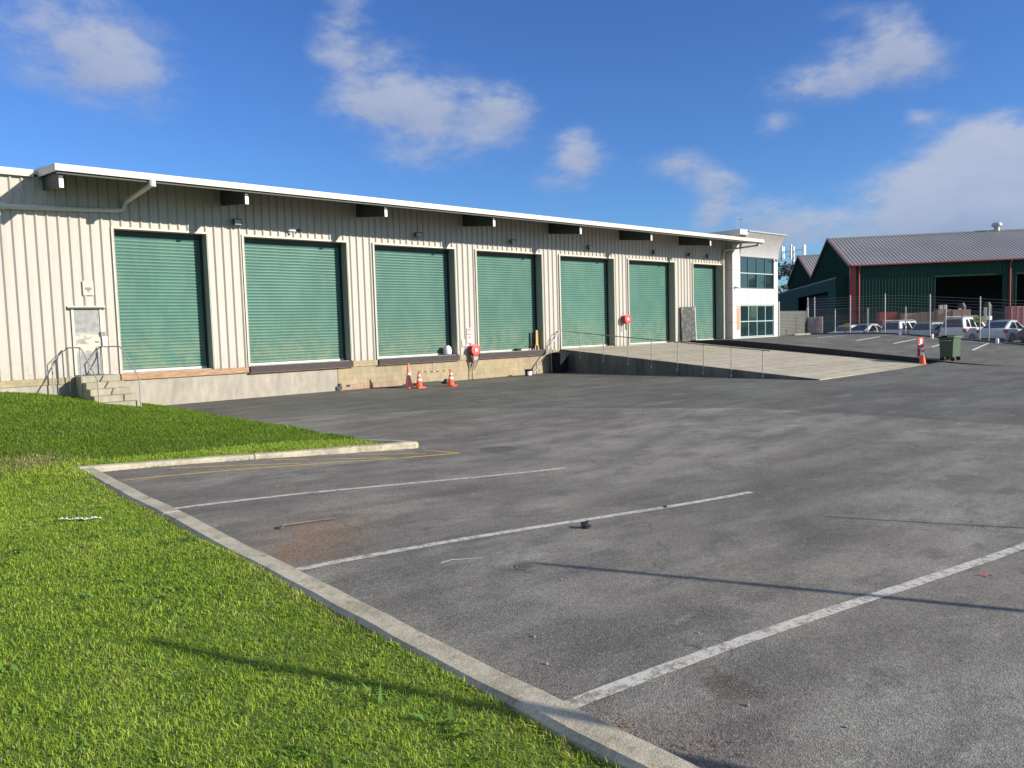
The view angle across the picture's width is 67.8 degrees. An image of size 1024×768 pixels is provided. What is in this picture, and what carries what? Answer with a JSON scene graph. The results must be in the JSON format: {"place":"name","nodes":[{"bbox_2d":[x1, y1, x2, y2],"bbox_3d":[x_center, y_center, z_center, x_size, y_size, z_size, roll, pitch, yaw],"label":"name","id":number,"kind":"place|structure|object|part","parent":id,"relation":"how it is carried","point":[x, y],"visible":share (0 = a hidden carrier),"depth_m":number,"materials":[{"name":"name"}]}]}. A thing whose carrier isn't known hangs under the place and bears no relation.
{"place":"outdoors","nodes":[
{"label":"outdoors","id":0,"kind":"place"},
{"bbox_2d":[0,391,621,767],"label":"lawn","id":1,"kind":"structure","parent":0,"point":[138,718],"depth_m":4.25,"materials":[{"name":"plant"}]},
{"bbox_2d":[60,516,100,519],"bbox_3d":[-4.610,1.432,8.127,0.448,0.034,0.091,-2,4,-5],"label":"plastic strip","id":2,"kind":"object","parent":1,"relation":"on","point":[80,518],"visible":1,"depth_m":8.12,"materials":[{"name":"white plastic"}]},
{"bbox_2d":[75,374,139,405],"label":"entrance steps","id":3,"kind":"structure","parent":1,"relation":"on","point":[113,389],"depth_m":22.46,"materials":[{"name":"concrete"}]},
{"bbox_2d":[51,347,99,402],"bbox_3d":[-12.501,-0.168,22.150,2.484,1.810,0.470,1,5,33],"label":"handrail","id":4,"kind":"object","parent":3,"relation":"on","point":[80,371],"visible":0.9,"depth_m":22.58,"materials":[{"name":"grey metal"}]},
{"bbox_2d":[87,346,141,406],"bbox_3d":[-11.727,-0.118,22.877,2.598,2.060,0.526,1,5,31],"label":"handrail","id":5,"kind":"object","parent":3,"relation":"on","point":[127,359],"visible":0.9,"depth_m":23.13,"materials":[{"name":"grey metal"}]},
{"bbox_2d":[0,0,1023,292],"label":"sky","id":6,"kind":"structure","parent":0,"point":[810,122],"materials":[{"name":"blue"}]},
{"bbox_2d":[103,362,1023,767],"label":"asphalt yard","id":7,"kind":"structure","parent":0,"point":[823,516],"depth_m":7.59,"materials":[{"name":"grey asphalt"}]},
{"bbox_2d":[168,463,299,468],"bbox_3d":[-4.382,1.295,12.055,1.968,0.065,0.073,-3,4,-15],"label":"hatch line","id":8,"kind":"object","parent":7,"relation":"on","point":[237,465],"visible":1,"depth_m":12.06,"materials":[{"name":"yellow paint"}]},
{"bbox_2d":[77,439,418,471],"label":"kerb","id":9,"kind":"structure","parent":7,"relation":"on","point":[386,445],"depth_m":12.88,"materials":[{"name":"concrete"}]},
{"bbox_2d":[123,453,457,480],"bbox_3d":[-3.234,1.300,12.203,5.340,0.185,0.084,-4,5,-30],"label":"hatch line","id":10,"kind":"object","parent":7,"relation":"on","point":[283,466],"visible":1,"depth_m":11.96,"materials":[{"name":"yellow paint"}]},
{"bbox_2d":[281,518,335,528],"bbox_3d":[-2.179,1.466,8.110,0.634,0.041,0.118,-5,6,-42],"label":"stick","id":11,"kind":"object","parent":7,"relation":"on","point":[287,524],"visible":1,"depth_m":8.10,"materials":[{"name":"wood"}]},
{"bbox_2d":[273,458,370,459],"bbox_3d":[-3.032,1.260,12.836,1.914,0.074,0.073,-2,4,-9],"label":"hatch line","id":12,"kind":"object","parent":7,"relation":"on","point":[334,458],"visible":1,"depth_m":12.88,"materials":[{"name":"yellow paint"}]},
{"bbox_2d":[175,467,564,508],"bbox_3d":[-1.587,1.387,10.411,5.652,0.190,0.106,-4,5,-31],"label":"parking line","id":13,"kind":"object","parent":7,"relation":"on","point":[357,488],"visible":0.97,"depth_m":10.10,"materials":[{"name":"white paint"}]},
{"bbox_2d":[370,386,404,388],"bbox_3d":[-4.709,0.124,29.962,1.719,0.043,0.326,-3,5,-23],"label":"hose","id":14,"kind":"object","parent":7,"relation":"on","point":[386,387],"visible":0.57,"depth_m":29.80,"materials":[{"name":"plastic"}]},
{"bbox_2d":[80,467,699,767],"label":"kerb","id":15,"kind":"structure","parent":7,"relation":"on","point":[584,732],"depth_m":4.36,"materials":[{"name":"concrete"}]},
{"bbox_2d":[358,453,425,454],"bbox_3d":[-2.114,1.235,13.462,1.193,0.040,0.073,-2,4,-9],"label":"hatch line","id":16,"kind":"object","parent":7,"relation":"on","point":[402,453],"visible":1,"depth_m":13.52,"materials":[{"name":"yellow paint"}]},
{"bbox_2d":[402,363,415,387],"bbox_3d":[-4.011,-0.324,29.576,0.396,0.950,0.396,1,5,36],"label":"traffic cone","id":17,"kind":"object","parent":7,"relation":"on","point":[408,380],"visible":0.95,"depth_m":29.50,"materials":[{"name":"orange plastic"}]},
{"bbox_2d":[413,371,425,387],"bbox_3d":[-3.579,-0.175,29.367,0.376,0.660,0.376,2,6,42],"label":"traffic cone","id":18,"kind":"object","parent":7,"relation":"on","point":[419,383],"visible":1,"depth_m":29.29,"materials":[{"name":"orange plastic"}]},
{"bbox_2d":[403,379,447,385],"bbox_3d":[-3.457,-0.067,30.989,1.870,0.200,0.667,-5,6,-42],"label":"drain opening","id":19,"kind":"object","parent":7,"relation":"on","point":[445,381],"visible":0.74,"depth_m":31.06,"materials":[{"name":"concrete"}]},
{"bbox_2d":[445,369,457,385],"bbox_3d":[-2.399,-0.247,29.891,0.376,0.660,0.376,0,5,25],"label":"traffic cone","id":20,"kind":"object","parent":7,"relation":"on","point":[450,381],"visible":1,"depth_m":29.82,"materials":[{"name":"orange plastic"}]},
{"bbox_2d":[420,369,449,371],"bbox_3d":[-2.999,-0.500,29.609,1.276,0.076,0.006,-3,5,-24],"label":"hazard tape","id":21,"kind":"object","parent":20,"relation":"attached to","point":[434,371],"visible":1,"depth_m":29.61,"materials":[{"name":"yellow plastic"}]},
{"bbox_2d":[440,557,483,562],"bbox_3d":[-0.440,1.547,6.718,0.401,0.016,0.043,-3,4,-20],"label":"twig","id":22,"kind":"object","parent":7,"relation":"on","point":[458,559],"visible":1,"depth_m":6.71,"materials":[{"name":"beige wood"}]},
{"bbox_2d":[481,446,519,451],"bbox_3d":[-0.209,1.190,13.933,0.720,0.008,0.720,-5,6,-42],"label":"manhole cover","id":23,"kind":"object","parent":7,"relation":"on","point":[501,449],"visible":1,"depth_m":13.91,"materials":[{"name":"metal"}]},
{"bbox_2d":[296,491,753,570],"bbox_3d":[0.610,1.492,8.174,6.006,0.196,0.105,-4,5,-34],"label":"parking line","id":24,"kind":"object","parent":7,"relation":"on","point":[466,538],"visible":0.97,"depth_m":7.65,"materials":[{"name":"white paint"}]},
{"bbox_2d":[515,562,537,569],"bbox_3d":[0.123,1.555,6.510,0.200,0.008,0.200,-5,6,-42],"label":"manhole cover","id":25,"kind":"object","parent":7,"relation":"on","point":[526,566],"visible":1,"depth_m":6.49,"materials":[{"name":"metal"}]},
{"bbox_2d":[524,369,531,375],"bbox_3d":[0.755,-0.519,34.751,0.370,0.310,0.370,-5,6,-42],"label":"paint pail","id":26,"kind":"object","parent":7,"relation":"on","point":[528,372],"visible":1,"depth_m":34.61,"materials":[{"name":"white plastic"}]},
{"bbox_2d":[110,449,967,766],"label":"leaf litter","id":27,"kind":"object","parent":7,"relation":"on","point":[626,711],"visible":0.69,"depth_m":3.72,"materials":[{"name":"brown plant"}]},
{"bbox_2d":[534,331,559,373],"bbox_3d":[1.679,-1.510,36.313,1.922,2.013,0.089,-5,6,-42],"label":"step railing","id":28,"kind":"object","parent":7,"relation":"on","point":[551,354],"visible":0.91,"depth_m":36.46,"materials":[{"name":"grey metal"}]},
{"bbox_2d":[550,352,568,372],"bbox_3d":[2.294,-1.043,36.582,0.620,1.000,0.710,-5,6,-42],"label":"wheelie bin","id":29,"kind":"object","parent":7,"relation":"on","point":[559,361],"visible":1,"depth_m":36.37,"materials":[{"name":"blue plastic"}]},
{"bbox_2d":[581,520,591,528],"bbox_3d":[0.766,1.463,7.910,0.106,0.090,0.117,-3,4,-20],"label":"rubbish","id":30,"kind":"object","parent":7,"relation":"on","point":[586,524],"visible":1,"depth_m":7.88,"materials":[{"name":"black plastic"}]},
{"bbox_2d":[561,342,924,379],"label":"loading ramp","id":31,"kind":"structure","parent":7,"relation":"on","point":[778,364],"depth_m":34.23,"materials":[{"name":"concrete"}]},
{"bbox_2d":[557,330,770,377],"bbox_3d":[6.014,-1.407,32.997,0.254,2.021,11.118,-5,6,-42],"label":"ramp railing","id":32,"kind":"object","parent":31,"relation":"attached to","point":[703,372],"visible":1,"depth_m":32.09,"materials":[{"name":"grey metal"}]},
{"bbox_2d":[680,307,696,341],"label":"leaning board","id":33,"kind":"object","parent":31,"relation":"on","point":[688,323],"visible":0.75,"depth_m":44.03,"materials":[{"name":"white paint"}]},
{"bbox_2d":[564,543,1023,707],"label":"parking line","id":34,"kind":"object","parent":7,"relation":"on","point":[603,691],"visible":0.98,"depth_m":4.95,"materials":[{"name":"white paint"}]},
{"bbox_2d":[919,343,926,364],"bbox_3d":[18.685,-1.356,34.663,0.416,0.980,0.416,1,5,36],"label":"traffic cone","id":35,"kind":"object","parent":7,"relation":"on","point":[922,360],"visible":0.91,"depth_m":34.59,"materials":[{"name":"orange plastic"}]},
{"bbox_2d":[713,334,1023,365],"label":"car park","id":36,"kind":"structure","parent":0,"point":[990,353],"depth_m":40.89,"materials":[{"name":"grey asphalt"}]},
{"bbox_2d":[708,229,786,338],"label":"office building","id":37,"kind":"structure","parent":36,"relation":"on","point":[752,273],"depth_m":47.98,"materials":[{"name":"white paint"}]},
{"bbox_2d":[737,306,739,329],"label":"wall banner","id":38,"kind":"object","parent":37,"relation":"attached to","point":[738,317],"depth_m":46.97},
{"bbox_2d":[740,256,772,288],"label":"window","id":39,"kind":"structure","parent":37,"relation":"in","point":[757,273],"depth_m":48.35,"materials":[{"name":"blue glass"}]},
{"bbox_2d":[740,305,773,336],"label":"window","id":40,"kind":"structure","parent":37,"relation":"in","point":[756,320],"depth_m":48.58,"materials":[{"name":"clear glass"}]},
{"bbox_2d":[778,301,808,335],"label":"corrugated fence","id":41,"kind":"object","parent":36,"relation":"on","point":[792,322],"visible":0.94,"depth_m":52.20,"materials":[{"name":"metal"}]},
{"bbox_2d":[793,333,810,335],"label":"wheel stop","id":42,"kind":"object","parent":36,"relation":"on","point":[801,334],"visible":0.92,"depth_m":52.08,"materials":[{"name":"white concrete"}]},
{"bbox_2d":[688,340,938,363],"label":"retaining wall","id":43,"kind":"structure","parent":36,"relation":"on","point":[796,348],"depth_m":38.82,"materials":[{"name":"grey concrete"}]},
{"bbox_2d":[778,222,1023,332],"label":"storage shed","id":44,"kind":"structure","parent":36,"relation":"on","point":[965,267],"depth_m":65.91,"materials":[{"name":"metal"}]},
{"bbox_2d":[806,293,827,332],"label":"dark doorway","id":45,"kind":"structure","parent":44,"relation":"in","point":[823,303],"depth_m":77.15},
{"bbox_2d":[811,333,1023,344],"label":"edge kerb","id":46,"kind":"structure","parent":36,"relation":"on","point":[926,336],"depth_m":47.30,"materials":[{"name":"grey concrete"}]},
{"bbox_2d":[807,293,1023,342],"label":"wire fence","id":47,"kind":"object","parent":46,"relation":"on","point":[929,315],"visible":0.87,"depth_m":47.46,"materials":[{"name":"metal"}]},
{"bbox_2d":[808,317,822,332],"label":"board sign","id":48,"kind":"object","parent":47,"relation":"attached to","point":[811,325],"visible":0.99,"depth_m":53.87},
{"bbox_2d":[973,317,982,321],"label":"warning sign","id":49,"kind":"object","parent":47,"relation":"attached to","point":[975,320],"visible":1,"depth_m":45.01,"materials":[{"name":"yellow"}]},
{"bbox_2d":[817,303,1023,342],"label":"wire fence","id":50,"kind":"object","parent":36,"relation":"on","point":[988,313],"visible":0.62,"depth_m":47.85,"materials":[{"name":"metal"}]},
{"bbox_2d":[915,337,926,357],"bbox_3d":[18.962,-1.686,35.369,0.440,0.950,0.340,-3,4,-12],"label":"hazard marker","id":51,"kind":"object","parent":36,"relation":"on","point":[920,340],"visible":0.69,"depth_m":35.34,"materials":[{"name":"red plastic"}]},
{"bbox_2d":[937,334,962,360],"bbox_3d":[19.933,-1.648,34.668,1.101,1.180,0.716,-5,5,-40],"label":"waste bin","id":52,"kind":"object","parent":36,"relation":"on","point":[949,345],"visible":0.98,"depth_m":34.41,"materials":[{"name":"green plastic"}]},
{"bbox_2d":[933,360,1000,365],"bbox_3d":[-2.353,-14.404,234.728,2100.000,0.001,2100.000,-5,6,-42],"label":"ground","id":53,"kind":"structure","parent":0,"point":[963,363],"depth_m":44.45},
{"bbox_2d":[0,163,763,404],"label":"warehouse","id":54,"kind":"structure","parent":53,"relation":"on","point":[198,296],"depth_m":28.15,"materials":[{"name":"paint"}]},
{"bbox_2d":[82,281,93,294],"bbox_3d":[-12.964,-2.934,23.306,0.300,0.440,0.018,-5,6,-42],"label":"sign","id":55,"kind":"object","parent":54,"relation":"attached to","point":[88,287],"visible":1,"depth_m":23.30,"materials":[{"name":"white plastic"}]},
{"bbox_2d":[73,309,102,374],"bbox_3d":[-12.989,-1.293,23.372,0.700,2.000,0.100,-5,6,-42],"label":"personnel door","id":56,"kind":"structure","parent":54,"relation":"in","point":[86,321],"depth_m":23.38,"materials":[{"name":"metal"}]},
{"bbox_2d":[114,230,208,372],"bbox_3d":[-11.576,-2.748,25.163,2.850,4.598,0.105,-5,6,-42],"label":"roller door","id":57,"kind":"structure","parent":54,"relation":"in","point":[160,276],"depth_m":25.19,"materials":[{"name":"paint"}]},
{"bbox_2d":[232,219,241,225],"bbox_3d":[-9.460,-5.552,26.180,0.298,0.220,0.262,-5,6,-42],"label":"floodlight","id":58,"kind":"object","parent":54,"relation":"attached to","point":[237,222],"visible":1,"depth_m":26.10,"materials":[{"name":"black plastic"}]},
{"bbox_2d":[287,228,299,231],"bbox_3d":[-7.881,-5.565,27.621,0.466,0.155,0.239,-5,6,-42],"label":"security camera","id":59,"kind":"object","parent":54,"relation":"attached to","point":[292,230],"visible":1,"depth_m":27.54,"materials":[{"name":"white paint"}]},
{"bbox_2d":[244,238,345,365],"bbox_3d":[-8.067,-3.079,28.317,4.010,4.598,0.105,-5,6,-42],"label":"roller door","id":60,"kind":"structure","parent":54,"relation":"in","point":[295,288],"depth_m":28.34,"materials":[{"name":"paint"}]},
{"bbox_2d":[374,245,451,357],"bbox_3d":[-4.180,-3.447,31.812,3.970,4.598,0.105,-5,6,-42],"label":"roller door","id":61,"kind":"structure","parent":54,"relation":"in","point":[413,287],"depth_m":31.87,"materials":[{"name":"paint"}]},
{"bbox_2d":[414,232,421,237],"bbox_3d":[-3.850,-6.102,31.229,0.298,0.220,0.262,-4,5,-27],"label":"floodlight","id":62,"kind":"object","parent":54,"relation":"attached to","point":[418,234],"visible":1,"depth_m":31.13,"materials":[{"name":"black plastic"}]},
{"bbox_2d":[443,345,451,354],"bbox_3d":[-2.783,-1.457,32.844,0.370,0.400,0.370,-5,6,-42],"label":"container","id":63,"kind":"object","parent":54,"relation":"on","point":[447,350],"visible":1,"depth_m":32.71,"materials":[{"name":"plastic"}]},
{"bbox_2d":[467,335,471,342],"bbox_3d":[-1.863,-1.974,33.386,0.280,0.340,0.016,-5,6,-42],"label":"hose sign","id":64,"kind":"object","parent":54,"relation":"attached to","point":[469,338],"visible":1,"depth_m":33.38,"materials":[{"name":"white plastic"}]},
{"bbox_2d":[467,328,471,333],"bbox_3d":[-1.873,-2.318,33.361,0.280,0.290,0.016,-5,6,-42],"label":"hose sign","id":65,"kind":"object","parent":54,"relation":"attached to","point":[469,330],"visible":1,"depth_m":33.36,"materials":[{"name":"white plastic"}]},
{"bbox_2d":[469,344,480,378],"bbox_3d":[-1.613,-0.957,33.440,0.560,1.569,0.320,-5,6,-42],"label":"hose reel","id":66,"kind":"object","parent":54,"relation":"attached to","point":[475,350],"visible":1,"depth_m":33.31,"materials":[{"name":"red plastic"}]},
{"bbox_2d":[477,252,536,352],"bbox_3d":[-0.312,-3.813,35.291,3.980,4.598,0.105,-5,6,-42],"label":"roller door","id":67,"kind":"structure","parent":54,"relation":"in","point":[507,302],"depth_m":35.39,"materials":[{"name":"paint"}]},
{"bbox_2d":[534,330,538,349],"bbox_3d":[1.173,-2.106,36.398,0.380,0.950,0.145,-5,6,-42],"label":"folding stand","id":68,"kind":"object","parent":54,"relation":"on","point":[536,341],"visible":1,"depth_m":36.33,"materials":[{"name":"yellow plastic"}]},
{"bbox_2d":[560,257,608,347],"bbox_3d":[3.582,-4.181,38.792,3.980,4.598,0.105,-5,6,-42],"label":"roller door","id":69,"kind":"structure","parent":54,"relation":"in","point":[584,281],"depth_m":38.95,"materials":[{"name":"paint"}]},
{"bbox_2d":[622,315,630,329],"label":"hose reel","id":70,"kind":"object","parent":54,"relation":"attached to","point":[626,319],"visible":1,"depth_m":40.14,"materials":[{"name":"red plastic"}]},
{"bbox_2d":[629,261,669,343],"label":"roller door","id":71,"kind":"structure","parent":54,"relation":"in","point":[648,281],"depth_m":42.50,"materials":[{"name":"paint"}]},
{"bbox_2d":[693,264,715,339],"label":"roller door","id":72,"kind":"structure","parent":54,"relation":"in","point":[704,276],"depth_m":46.14,"materials":[{"name":"paint"}]},
{"bbox_2d":[778,257,793,292],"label":"tree","id":73,"kind":"object","parent":53,"relation":"on","point":[783,273],"visible":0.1,"depth_m":109.08,"materials":[{"name":"green plant"}]},
{"bbox_2d":[781,244,805,264],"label":"phone mast","id":74,"kind":"object","parent":53,"relation":"on","point":[791,252],"visible":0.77,"depth_m":129.68,"materials":[{"name":"metal"}]},
{"bbox_2d":[981,302,991,324],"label":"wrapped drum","id":75,"kind":"object","parent":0,"point":[985,306],"visible":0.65,"depth_m":59.72,"materials":[{"name":"plastic"}]},
{"label":"rear yard","id":76,"kind":"structure","parent":0,"visible":0},
{"bbox_2d":[830,325,855,332],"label":"parked car","id":77,"kind":"object","parent":76,"relation":"on","point":[844,329],"visible":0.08,"depth_m":59.34,"materials":[{"name":"white metal"}]},
{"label":"rear window","id":78,"kind":"part","parent":77,"relation":"part of","materials":[{"name":"grey glass"}]},
{"bbox_2d":[845,324,881,332],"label":"parked car","id":79,"kind":"object","parent":76,"relation":"on","point":[858,328],"visible":0.18,"depth_m":57.56,"materials":[{"name":"silver metal"}]},
{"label":"rear window","id":80,"kind":"part","parent":79,"relation":"part of","materials":[{"name":"blue glass"}]},
{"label":"side window","id":81,"kind":"part","parent":79,"relation":"part of","materials":[{"name":"grey glass"}]},
{"bbox_2d":[876,312,896,326],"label":"skip","id":82,"kind":"object","parent":76,"relation":"on","point":[890,317],"visible":0.36,"depth_m":60.69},
{"bbox_2d":[878,320,915,333],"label":"parked car","id":83,"kind":"object","parent":76,"relation":"on","point":[893,328],"visible":0.17,"depth_m":55.04,"materials":[{"name":"silver metal"}]},
{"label":"rear window","id":84,"kind":"part","parent":83,"relation":"part of","materials":[{"name":"grey glass"}]},
{"bbox_2d":[900,313,920,322],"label":"cardboard box","id":85,"kind":"object","parent":76,"relation":"on","point":[911,315],"visible":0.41,"depth_m":59.66,"materials":[{"name":"cardboard"}]},
{"bbox_2d":[907,322,942,335],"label":"parked car","id":86,"kind":"object","parent":76,"relation":"on","point":[923,327],"visible":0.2,"depth_m":53.36,"materials":[{"name":"white metal"}]},
{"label":"rear window","id":87,"kind":"part","parent":86,"relation":"part of","materials":[{"name":"grey glass"}]},
{"bbox_2d":[917,312,934,321],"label":"cardboard box","id":88,"kind":"object","parent":76,"relation":"on","point":[924,319],"visible":0.3,"depth_m":59.40,"materials":[{"name":"brown cardboard"}]},
{"bbox_2d":[934,309,951,321],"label":"cardboard box","id":89,"kind":"object","parent":76,"relation":"on","point":[941,316],"visible":0.27,"depth_m":58.67,"materials":[{"name":"cardboard"}]},
{"bbox_2d":[938,305,946,309],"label":"cardboard box","id":90,"kind":"object","parent":89,"relation":"on","point":[941,307],"visible":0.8,"depth_m":58.89,"materials":[{"name":"white cardboard"}]},
{"bbox_2d":[956,303,965,309],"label":"wrapped drum","id":91,"kind":"object","parent":76,"relation":"on","point":[961,306],"visible":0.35,"depth_m":60.14,"materials":[{"name":"white plastic"}]},
{"bbox_2d":[938,316,984,338],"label":"parked car","id":92,"kind":"object","parent":76,"relation":"on","point":[957,321],"visible":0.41,"depth_m":51.37,"materials":[{"name":"white metal"}]},
{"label":"rear window","id":93,"kind":"part","parent":92,"relation":"part of","materials":[{"name":"grey glass"}]},
{"bbox_2d":[952,309,970,316],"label":"cardboard box","id":94,"kind":"object","parent":76,"relation":"on","point":[955,312],"visible":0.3,"depth_m":58.23,"materials":[{"name":"brown cardboard"}]},
{"bbox_2d":[977,320,1023,341],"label":"parked car","id":95,"kind":"object","parent":76,"relation":"on","point":[996,324],"visible":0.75,"depth_m":49.48,"materials":[{"name":"silver metal"}]},
{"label":"rear window","id":96,"kind":"part","parent":95,"relation":"part of","materials":[{"name":"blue glass"}]},
{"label":"side window","id":97,"kind":"part","parent":95,"relation":"part of","materials":[{"name":"black glass"}]},
{"bbox_2d":[1004,306,1023,326],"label":"skip","id":98,"kind":"object","parent":76,"relation":"on","point":[1018,308],"visible":0.28,"depth_m":59.63,"materials":[{"name":"red metal"}]},
{"bbox_2d":[1018,328,1023,342],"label":"parked car","id":99,"kind":"object","parent":76,"relation":"on","point":[1020,335],"visible":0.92,"depth_m":47.99,"materials":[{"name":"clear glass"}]}
]}

